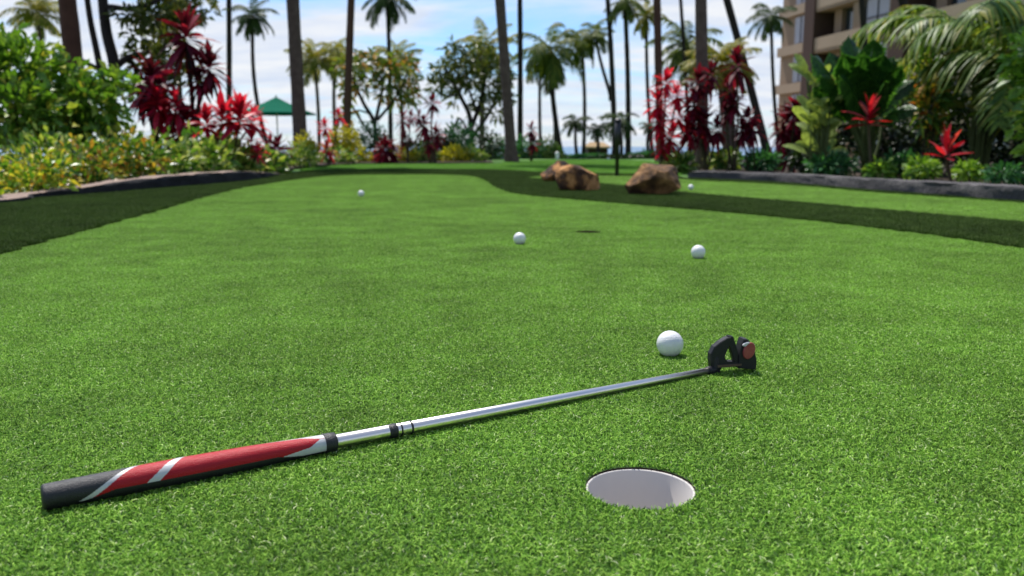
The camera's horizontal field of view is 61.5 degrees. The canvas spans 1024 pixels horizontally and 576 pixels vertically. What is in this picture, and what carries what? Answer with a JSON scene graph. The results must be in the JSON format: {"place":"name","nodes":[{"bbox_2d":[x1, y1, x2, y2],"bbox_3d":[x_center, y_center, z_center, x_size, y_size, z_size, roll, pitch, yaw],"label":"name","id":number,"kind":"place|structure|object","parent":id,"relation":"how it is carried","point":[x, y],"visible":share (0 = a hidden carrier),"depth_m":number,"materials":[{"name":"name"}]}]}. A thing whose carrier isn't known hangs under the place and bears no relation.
{"place":"outdoors","nodes":[
{"label":"outdoors","id":0,"kind":"place"},
{"bbox_2d":[0,161,492,197],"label":"planting bed","id":1,"kind":"object","parent":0,"point":[324,163],"visible":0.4,"depth_m":16.51,"materials":[{"name":"soil"}]},
{"bbox_2d":[0,145,35,194],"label":"croton shrub","id":2,"kind":"object","parent":1,"relation":"on","point":[4,165],"visible":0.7,"depth_m":5.60,"materials":[{"name":"yellow plant"}]},
{"bbox_2d":[0,143,83,192],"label":"croton shrub","id":3,"kind":"object","parent":1,"relation":"on","point":[40,181],"visible":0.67,"depth_m":5.83,"materials":[{"name":"yellow plant"}]},
{"bbox_2d":[0,122,104,183],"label":"croton shrub","id":4,"kind":"object","parent":1,"relation":"on","point":[49,138],"visible":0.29,"depth_m":7.17,"materials":[{"name":"green plant"}]},
{"bbox_2d":[58,0,85,140],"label":"palm tree","id":5,"kind":"object","parent":1,"relation":"on","point":[70,28],"visible":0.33,"depth_m":12.94,"materials":[{"name":"brown plant"}]},
{"bbox_2d":[0,21,146,159],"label":"leafy bush","id":6,"kind":"object","parent":1,"relation":"on","point":[31,91],"visible":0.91,"depth_m":7.95,"materials":[{"name":"green plant"}]},
{"bbox_2d":[34,128,127,186],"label":"croton shrub","id":7,"kind":"object","parent":1,"relation":"on","point":[86,170],"visible":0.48,"depth_m":6.61,"materials":[{"name":"green plant"}]},
{"bbox_2d":[67,118,153,175],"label":"croton shrub","id":8,"kind":"object","parent":1,"relation":"on","point":[111,129],"visible":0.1,"depth_m":8.24,"materials":[{"name":"green plant"}]},
{"bbox_2d":[88,122,176,181],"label":"croton shrub","id":9,"kind":"object","parent":1,"relation":"on","point":[137,167],"visible":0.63,"depth_m":7.29,"materials":[{"name":"green plant"}]},
{"bbox_2d":[120,50,183,148],"bbox_3d":[-4.172,-2.021,9.957,0.820,1.441,0.602,5,11,29],"label":"ti plant","id":10,"kind":"object","parent":1,"relation":"on","point":[154,73],"visible":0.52,"depth_m":9.82,"materials":[{"name":"red plant"}]},
{"bbox_2d":[82,0,228,146],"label":"crooked tree","id":11,"kind":"object","parent":1,"relation":"on","point":[143,20],"visible":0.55,"depth_m":11.25,"materials":[{"name":"green plant"}]},
{"bbox_2d":[122,126,206,174],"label":"croton shrub","id":12,"kind":"object","parent":1,"relation":"on","point":[180,149],"visible":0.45,"depth_m":7.98,"materials":[{"name":"green plant"}]},
{"bbox_2d":[135,77,194,150],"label":"ti plant","id":13,"kind":"object","parent":1,"relation":"on","point":[163,119],"visible":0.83,"depth_m":9.69,"materials":[{"name":"red plant"}]},
{"bbox_2d":[161,102,204,145],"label":"ti plant","id":14,"kind":"object","parent":1,"relation":"on","point":[190,113],"visible":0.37,"depth_m":9.81,"materials":[{"name":"red plant"}]},
{"bbox_2d":[156,2,236,148],"bbox_3d":[-3.719,-2.361,10.242,0.893,2.030,0.766,0,9,0],"label":"ti plant","id":15,"kind":"object","parent":1,"relation":"on","point":[207,59],"visible":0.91,"depth_m":10.11,"materials":[{"name":"red plant"}]},
{"bbox_2d":[169,120,243,173],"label":"croton shrub","id":16,"kind":"object","parent":1,"relation":"on","point":[221,163],"visible":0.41,"depth_m":8.76,"materials":[{"name":"green plant"}]},
{"bbox_2d":[183,89,272,170],"bbox_3d":[-3.099,-1.703,9.431,0.895,0.985,0.750,0,9,0],"label":"ti plant","id":17,"kind":"object","parent":1,"relation":"on","point":[240,105],"visible":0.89,"depth_m":9.31,"materials":[{"name":"red plant"}]},
{"bbox_2d":[205,131,275,172],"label":"croton shrub","id":18,"kind":"object","parent":1,"relation":"on","point":[244,162],"visible":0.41,"depth_m":9.43,"materials":[{"name":"green plant"}]},
{"bbox_2d":[237,142,297,173],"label":"croton shrub","id":19,"kind":"object","parent":1,"relation":"on","point":[280,166],"visible":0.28,"depth_m":10.43,"materials":[{"name":"green plant"}]},
{"bbox_2d":[286,0,307,160],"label":"palm tree","id":20,"kind":"object","parent":1,"relation":"on","point":[296,73],"visible":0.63,"depth_m":15.67,"materials":[{"name":"brown plant"}]},
{"bbox_2d":[277,138,324,168],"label":"shrub","id":21,"kind":"object","parent":1,"relation":"on","point":[294,153],"visible":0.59,"depth_m":13.37,"materials":[{"name":"green plant"}]},
{"bbox_2d":[315,107,347,165],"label":"ti plant","id":22,"kind":"object","parent":1,"relation":"on","point":[330,153],"visible":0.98,"depth_m":15.21,"materials":[{"name":"red plant"}]},
{"bbox_2d":[315,144,361,164],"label":"shrub","id":23,"kind":"object","parent":1,"relation":"on","point":[343,154],"visible":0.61,"depth_m":16.31,"materials":[{"name":"green plant"}]},
{"bbox_2d":[326,124,361,161],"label":"shrub","id":24,"kind":"object","parent":1,"relation":"on","point":[350,136],"visible":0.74,"depth_m":16.76,"materials":[{"name":"yellow plant"}]},
{"bbox_2d":[369,133,402,163],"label":"ti plant","id":25,"kind":"object","parent":1,"relation":"on","point":[388,155],"visible":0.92,"depth_m":16.61,"materials":[{"name":"red plant"}]},
{"bbox_2d":[393,109,416,163],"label":"ti plant","id":26,"kind":"object","parent":1,"relation":"on","point":[405,143],"visible":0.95,"depth_m":16.90,"materials":[{"name":"red plant"}]},
{"bbox_2d":[437,143,474,162],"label":"shrub","id":27,"kind":"object","parent":1,"relation":"on","point":[451,156],"visible":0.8,"depth_m":17.76,"materials":[{"name":"yellow plant"}]},
{"bbox_2d":[16,159,744,176],"bbox_3d":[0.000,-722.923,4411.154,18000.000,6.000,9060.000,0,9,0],"label":"ground","id":28,"kind":"structure","parent":0,"point":[493,160],"depth_m":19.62,"materials":[{"name":"green plant"}]},
{"bbox_2d":[0,0,60,156],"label":"palm tree","id":29,"kind":"object","parent":28,"relation":"on","point":[41,23],"visible":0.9,"depth_m":32.56,"materials":[{"name":"green plant"}]},
{"bbox_2d":[226,0,231,138],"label":"palm tree","id":30,"kind":"object","parent":28,"relation":"on","point":[229,43],"visible":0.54,"depth_m":25.17,"materials":[{"name":"brown plant"}]},
{"bbox_2d":[232,0,279,144],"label":"palm tree","id":31,"kind":"object","parent":28,"relation":"on","point":[254,24],"visible":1,"depth_m":40.49,"materials":[{"name":"green plant"}]},
{"bbox_2d":[245,95,315,150],"bbox_3d":[-9.659,-6.659,35.388,2.970,2.523,2.970,0,9,0],"label":"garden umbrella","id":32,"kind":"object","parent":28,"relation":"on","point":[276,106],"visible":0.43,"depth_m":34.69,"materials":[{"name":"green fabric"}]},
{"bbox_2d":[284,38,344,157],"bbox_3d":[-8.427,-8.043,37.286,2.697,5.338,2.264,-7,12,-36],"label":"palm tree","id":33,"kind":"object","parent":28,"relation":"on","point":[311,65],"visible":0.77,"depth_m":36.87,"materials":[{"name":"green plant"}]},
{"bbox_2d":[316,37,358,144],"bbox_3d":[-8.066,-8.478,39.172,2.467,5.582,2.341,-5,11,-30],"label":"palm tree","id":34,"kind":"object","parent":28,"relation":"on","point":[340,45],"visible":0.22,"depth_m":38.94,"materials":[{"name":"green plant"}]},
{"bbox_2d":[342,0,354,151],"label":"palm tree","id":35,"kind":"object","parent":28,"relation":"on","point":[348,62],"visible":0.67,"depth_m":23.24,"materials":[{"name":"brown plant"}]},
{"bbox_2d":[347,120,392,160],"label":"shrub","id":36,"kind":"object","parent":28,"relation":"on","point":[374,136],"visible":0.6,"depth_m":18.70,"materials":[{"name":"green plant"}]},
{"bbox_2d":[329,46,428,155],"bbox_3d":[-4.081,-5.681,26.462,3.073,3.495,2.174,0,9,0],"label":"plumeria tree","id":37,"kind":"object","parent":28,"relation":"on","point":[398,85],"visible":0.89,"depth_m":26.43,"materials":[{"name":"green plant"}]},
{"bbox_2d":[361,0,416,149],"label":"palm tree","id":38,"kind":"object","parent":28,"relation":"on","point":[390,7],"visible":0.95,"depth_m":34.66,"materials":[{"name":"green plant"}]},
{"bbox_2d":[372,39,422,145],"bbox_3d":[-5.168,-8.418,39.260,2.127,5.635,2.534,4,10,23],"label":"palm tree","id":39,"kind":"object","parent":28,"relation":"on","point":[395,54],"visible":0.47,"depth_m":38.70,"materials":[{"name":"green plant"}]},
{"bbox_2d":[412,92,446,163],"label":"ti plant","id":40,"kind":"object","parent":28,"relation":"on","point":[430,149],"visible":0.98,"depth_m":16.24,"materials":[{"name":"red plant"}]},
{"bbox_2d":[439,114,478,150],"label":"shrub","id":41,"kind":"object","parent":28,"relation":"on","point":[458,138],"visible":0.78,"depth_m":20.66,"materials":[{"name":"green plant"}]},
{"bbox_2d":[421,35,519,150],"bbox_3d":[-1.278,-6.074,27.475,3.180,3.943,1.938,-8,12,-41],"label":"spreading tree","id":42,"kind":"object","parent":28,"relation":"on","point":[447,77],"visible":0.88,"depth_m":27.30,"materials":[{"name":"green plant"}]},
{"bbox_2d":[464,122,504,159],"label":"shrub","id":43,"kind":"object","parent":28,"relation":"on","point":[492,148],"visible":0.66,"depth_m":21.68,"materials":[{"name":"green plant"}]},
{"bbox_2d":[454,17,517,144],"bbox_3d":[-0.946,-7.237,32.269,2.425,5.377,2.515,-8,12,-40],"label":"palm tree","id":44,"kind":"object","parent":28,"relation":"on","point":[480,38],"visible":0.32,"depth_m":31.76,"materials":[{"name":"green plant"}]},
{"bbox_2d":[495,0,518,161],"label":"palm tree","id":45,"kind":"object","parent":28,"relation":"on","point":[511,153],"visible":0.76,"depth_m":17.68,"materials":[{"name":"brown plant"}]},
{"bbox_2d":[517,0,522,146],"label":"palm tree","id":46,"kind":"object","parent":28,"relation":"on","point":[520,67],"visible":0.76,"depth_m":29.13,"materials":[{"name":"brown plant"}]},
{"bbox_2d":[516,133,545,158],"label":"shrub","id":47,"kind":"object","parent":28,"relation":"on","point":[524,154],"visible":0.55,"depth_m":23.65,"materials":[{"name":"green plant"}]},
{"bbox_2d":[510,22,588,153],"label":"palm tree","id":48,"kind":"object","parent":28,"relation":"on","point":[549,60],"visible":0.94,"depth_m":42.44,"materials":[{"name":"green plant"}]},
{"bbox_2d":[535,133,566,158],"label":"shrub","id":49,"kind":"object","parent":28,"relation":"on","point":[551,148],"visible":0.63,"depth_m":25.62,"materials":[{"name":"green plant"}]},
{"bbox_2d":[561,114,593,158],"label":"dwarf palm","id":50,"kind":"object","parent":28,"relation":"on","point":[576,126],"visible":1,"depth_m":39.21,"materials":[{"name":"green plant"}]},
{"bbox_2d":[558,29,606,158],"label":"palm tree","id":51,"kind":"object","parent":28,"relation":"on","point":[582,53],"visible":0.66,"depth_m":44.46,"materials":[{"name":"green plant"}]},
{"bbox_2d":[573,18,614,100],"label":"palm tree","id":52,"kind":"object","parent":28,"relation":"on","point":[600,41],"visible":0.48,"depth_m":45.47,"materials":[{"name":"green plant"}]},
{"bbox_2d":[605,0,615,158],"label":"palm tree","id":53,"kind":"object","parent":28,"relation":"on","point":[611,65],"visible":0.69,"depth_m":38.84,"materials":[{"name":"brown plant"}]},
{"bbox_2d":[597,111,638,157],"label":"dwarf palm","id":54,"kind":"object","parent":28,"relation":"on","point":[625,123],"visible":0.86,"depth_m":37.27,"materials":[{"name":"green plant"}]},
{"bbox_2d":[603,0,649,158],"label":"palm tree","id":55,"kind":"object","parent":28,"relation":"on","point":[625,7],"visible":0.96,"depth_m":38.64,"materials":[{"name":"green plant"}]},
{"bbox_2d":[632,0,668,151],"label":"palm tree","id":56,"kind":"object","parent":28,"relation":"on","point":[642,25],"visible":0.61,"depth_m":46.36,"materials":[{"name":"green plant"}]},
{"bbox_2d":[642,67,701,164],"bbox_3d":[2.046,-2.145,11.045,0.878,1.346,0.607,-7,11,-35],"label":"ti plant","id":57,"kind":"object","parent":28,"relation":"on","point":[657,113],"visible":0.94,"depth_m":10.90,"materials":[{"name":"red plant"}]},
{"bbox_2d":[644,17,723,155],"bbox_3d":[5.490,-6.251,27.324,2.515,4.638,2.425,9,13,43],"label":"palm tree","id":58,"kind":"object","parent":28,"relation":"on","point":[676,57],"visible":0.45,"depth_m":27.02,"materials":[{"name":"green plant"}]},
{"bbox_2d":[679,0,692,153],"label":"palm tree","id":59,"kind":"object","parent":28,"relation":"on","point":[682,34],"visible":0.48,"depth_m":25.14,"materials":[{"name":"brown plant"}]},
{"bbox_2d":[723,0,771,153],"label":"palm tree","id":60,"kind":"object","parent":28,"relation":"on","point":[753,98],"visible":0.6,"depth_m":23.37,"materials":[{"name":"brown plant"}]},
{"bbox_2d":[745,3,797,151],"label":"palm tree","id":61,"kind":"object","parent":28,"relation":"on","point":[771,22],"visible":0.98,"depth_m":42.45,"materials":[{"name":"green plant"}]},
{"bbox_2d":[773,0,1023,158],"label":"hotel building","id":62,"kind":"structure","parent":28,"relation":"on","point":[821,29],"depth_m":65.23,"materials":[{"name":"paint"}]},
{"bbox_2d":[866,0,889,23],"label":"window","id":63,"kind":"structure","parent":62,"relation":"in","point":[875,9],"depth_m":58.42,"materials":[{"name":"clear glass"}]},
{"bbox_2d":[0,147,775,158],"bbox_3d":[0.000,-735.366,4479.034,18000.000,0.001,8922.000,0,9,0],"label":"sea","id":64,"kind":"structure","parent":0,"point":[568,150],"depth_m":444.22,"materials":[{"name":"blue liquid"}]},
{"bbox_2d":[0,0,782,146],"label":"sky","id":65,"kind":"structure","parent":0,"point":[434,21],"materials":[{"name":"blue"}]},
{"bbox_2d":[0,184,1023,575],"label":"putting green","id":66,"kind":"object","parent":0,"point":[768,528],"visible":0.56,"depth_m":0.81,"materials":[{"name":"green plant"}]},
{"bbox_2d":[40,335,756,509],"bbox_3d":[-0.040,0.137,1.049,0.946,0.059,0.044,-6,11,-32],"label":"putter","id":67,"kind":"object","parent":66,"relation":"on","point":[121,482],"visible":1,"depth_m":0.91,"materials":[{"name":"black rubber"}]},
{"bbox_2d":[586,467,695,509],"bbox_3d":[0.127,0.249,0.860,0.108,0.104,0.108,0,9,0],"label":"golf hole cup","id":68,"kind":"object","parent":66,"relation":"in","point":[635,487],"visible":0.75,"depth_m":0.90,"materials":[{"name":"plastic"}]},
{"bbox_2d":[657,331,683,356],"bbox_3d":[0.254,0.090,1.380,0.043,0.043,0.043,-4,-5,14],"label":"golf ball","id":69,"kind":"object","parent":66,"relation":"on","point":[670,343],"visible":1,"depth_m":1.36,"materials":[{"name":"white plastic"}]},
{"bbox_2d":[657,159,1023,185],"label":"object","id":70,"kind":"object","parent":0,"point":[945,178],"visible":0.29,"depth_m":10.19,"materials":[{"name":"soil"}]},
{"bbox_2d":[653,0,663,160],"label":"palm tree","id":71,"kind":"object","parent":70,"relation":"on","point":[657,37],"visible":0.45,"depth_m":19.32,"materials":[{"name":"brown plant"}]},
{"bbox_2d":[661,150,699,172],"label":"bed shrub","id":72,"kind":"object","parent":70,"relation":"on","point":[680,163],"visible":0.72,"depth_m":10.87,"materials":[{"name":"green plant"}]},
{"bbox_2d":[678,60,726,169],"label":"ti plant","id":73,"kind":"object","parent":70,"relation":"on","point":[697,114],"visible":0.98,"depth_m":11.04,"materials":[{"name":"red plant"}]},
{"bbox_2d":[695,0,710,170],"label":"palm tree","id":74,"kind":"object","parent":70,"relation":"on","point":[701,41],"visible":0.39,"depth_m":11.56,"materials":[{"name":"brown plant"}]},
{"bbox_2d":[679,36,762,165],"bbox_3d":[3.262,-2.829,13.711,1.278,2.307,1.126,0,9,0],"label":"palm tree","id":75,"kind":"object","parent":70,"relation":"on","point":[723,56],"visible":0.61,"depth_m":13.49,"materials":[{"name":"green plant"}]},
{"bbox_2d":[707,146,743,169],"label":"bed shrub","id":76,"kind":"object","parent":70,"relation":"on","point":[718,162],"visible":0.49,"depth_m":11.44,"materials":[{"name":"green plant"}]},
{"bbox_2d":[713,43,753,170],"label":"ti plant","id":77,"kind":"object","parent":70,"relation":"on","point":[735,77],"visible":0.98,"depth_m":10.77,"materials":[{"name":"red plant"}]},
{"bbox_2d":[728,104,765,170],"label":"ti plant","id":78,"kind":"object","parent":70,"relation":"on","point":[748,136],"visible":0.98,"depth_m":10.68,"materials":[{"name":"red plant"}]},
{"bbox_2d":[738,143,786,170],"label":"bed shrub","id":79,"kind":"object","parent":70,"relation":"on","point":[767,162],"visible":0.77,"depth_m":10.84,"materials":[{"name":"green plant"}]},
{"bbox_2d":[767,92,804,172],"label":"ti plant","id":80,"kind":"object","parent":70,"relation":"on","point":[790,133],"visible":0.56,"depth_m":9.80,"materials":[{"name":"red plant"}]},
{"bbox_2d":[782,143,811,173],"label":"bed shrub","id":81,"kind":"object","parent":70,"relation":"on","point":[796,158],"visible":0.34,"depth_m":9.13,"materials":[{"name":"green plant"}]},
{"bbox_2d":[781,54,848,174],"bbox_3d":[3.125,-1.747,8.724,0.660,1.249,0.565,0,9,0],"label":"variegated ginger","id":82,"kind":"object","parent":70,"relation":"on","point":[818,135],"visible":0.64,"depth_m":8.69,"materials":[{"name":"green plant"}]},
{"bbox_2d":[803,120,859,168],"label":"bed shrub","id":83,"kind":"object","parent":70,"relation":"on","point":[843,135],"visible":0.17,"depth_m":10.36,"materials":[{"name":"green plant"}]},
{"bbox_2d":[802,145,862,176],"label":"bed shrub","id":84,"kind":"object","parent":70,"relation":"on","point":[831,164],"visible":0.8,"depth_m":8.51,"materials":[{"name":"green plant"}]},
{"bbox_2d":[810,35,917,175],"bbox_3d":[3.561,-1.865,8.839,1.024,1.454,1.417,3,10,17],"label":"banana plant","id":85,"kind":"object","parent":70,"relation":"on","point":[856,71],"visible":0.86,"depth_m":8.51,"materials":[{"name":"green plant"}]},
{"bbox_2d":[842,92,890,162],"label":"ti plant","id":86,"kind":"object","parent":70,"relation":"on","point":[869,112],"visible":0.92,"depth_m":8.11,"materials":[{"name":"red plant"}]},
{"bbox_2d":[861,154,898,178],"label":"bed shrub","id":87,"kind":"object","parent":70,"relation":"on","point":[887,169],"visible":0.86,"depth_m":7.91,"materials":[{"name":"green plant"}]},
{"bbox_2d":[850,98,942,170],"bbox_3d":[4.816,-1.966,10.693,1.223,1.345,0.908,0,9,0],"label":"bed shrub","id":88,"kind":"object","parent":70,"relation":"on","point":[902,142],"visible":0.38,"depth_m":10.60,"materials":[{"name":"green plant"}]},
{"bbox_2d":[877,147,929,177],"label":"bed shrub","id":89,"kind":"object","parent":70,"relation":"on","point":[900,159],"visible":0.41,"depth_m":8.50,"materials":[{"name":"green plant"}]},
{"bbox_2d":[901,152,943,179],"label":"bed shrub","id":90,"kind":"object","parent":70,"relation":"on","point":[921,172],"visible":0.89,"depth_m":7.62,"materials":[{"name":"green plant"}]},
{"bbox_2d":[905,50,956,176],"bbox_3d":[4.176,-1.728,8.650,0.444,1.308,0.450,-8,12,-39],"label":"croton shrub","id":91,"kind":"object","parent":70,"relation":"on","point":[932,124],"visible":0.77,"depth_m":8.58,"materials":[{"name":"green plant"}]},
{"bbox_2d":[851,5,1022,165],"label":"areca palm","id":92,"kind":"object","parent":70,"relation":"on","point":[981,141],"visible":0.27,"depth_m":9.20,"materials":[{"name":"green plant"}]},
{"bbox_2d":[927,122,972,181],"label":"ti plant","id":93,"kind":"object","parent":70,"relation":"on","point":[945,149],"visible":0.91,"depth_m":6.75,"materials":[{"name":"red plant"}]},
{"bbox_2d":[898,0,1023,172],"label":"areca palm","id":94,"kind":"object","parent":70,"relation":"on","point":[1003,13],"visible":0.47,"depth_m":7.57,"materials":[{"name":"green plant"}]},
{"bbox_2d":[947,158,990,182],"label":"bed shrub","id":95,"kind":"object","parent":70,"relation":"on","point":[972,172],"visible":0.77,"depth_m":7.12,"materials":[{"name":"green plant"}]},
{"bbox_2d":[916,23,1023,115],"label":"areca palm","id":96,"kind":"object","parent":70,"relation":"on","point":[945,65],"visible":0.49,"depth_m":8.07,"materials":[{"name":"green plant"}]},
{"bbox_2d":[924,79,1016,173],"bbox_3d":[5.233,-1.897,9.669,1.183,1.537,1.128,0,9,0],"label":"bed shrub","id":97,"kind":"object","parent":70,"relation":"on","point":[962,136],"visible":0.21,"depth_m":9.66,"materials":[{"name":"green plant"}]},
{"bbox_2d":[978,160,1023,184],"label":"bed shrub","id":98,"kind":"object","parent":70,"relation":"on","point":[1008,173],"visible":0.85,"depth_m":6.65,"materials":[{"name":"green plant"}]},
{"bbox_2d":[986,108,1022,167],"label":"bed shrub","id":99,"kind":"object","parent":70,"relation":"on","point":[1007,157],"visible":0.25,"depth_m":9.16,"materials":[{"name":"green plant"}]},
{"bbox_2d":[994,27,1023,157],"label":"leafy bush","id":100,"kind":"object","parent":70,"relation":"on","point":[1014,65],"visible":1,"depth_m":6.14,"materials":[{"name":"green plant"}]},
{"label":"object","id":101,"kind":"structure","parent":0,"visible":0},
{"bbox_2d":[529,175,1023,221],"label":"putting turf","id":102,"kind":"structure","parent":101,"relation":"on","point":[1000,210],"depth_m":5.53,"materials":[{"name":"green plant"}]},
{"label":"fringe turf ground","id":103,"kind":"structure","parent":0,"visible":0},
{"bbox_2d":[0,171,278,202],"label":"stone kerb","id":104,"kind":"structure","parent":103,"relation":"on","point":[172,180],"depth_m":6.71,"materials":[{"name":"grey stone"}]},
{"bbox_2d":[0,168,1023,253],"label":"fringe turf","id":105,"kind":"structure","parent":103,"relation":"on","point":[34,221],"depth_m":4.70,"materials":[{"name":"green plant"}]},
{"bbox_2d":[553,164,599,190],"bbox_3d":[0.494,-0.812,6.472,0.368,0.237,0.261,-4,10,-23],"label":"boulder","id":106,"kind":"object","parent":103,"relation":"on","point":[572,177],"visible":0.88,"depth_m":6.37,"materials":[{"name":"brown stone"}]},
{"bbox_2d":[625,163,680,194],"bbox_3d":[0.968,-0.725,5.923,0.382,0.267,0.293,0,9,0],"label":"boulder","id":107,"kind":"object","parent":103,"relation":"on","point":[650,178],"visible":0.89,"depth_m":5.85,"materials":[{"name":"brown stone"}]},
{"bbox_2d":[688,171,1023,199],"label":"stone kerb","id":108,"kind":"structure","parent":103,"relation":"on","point":[991,191],"depth_m":6.34,"materials":[{"name":"grey stone"}]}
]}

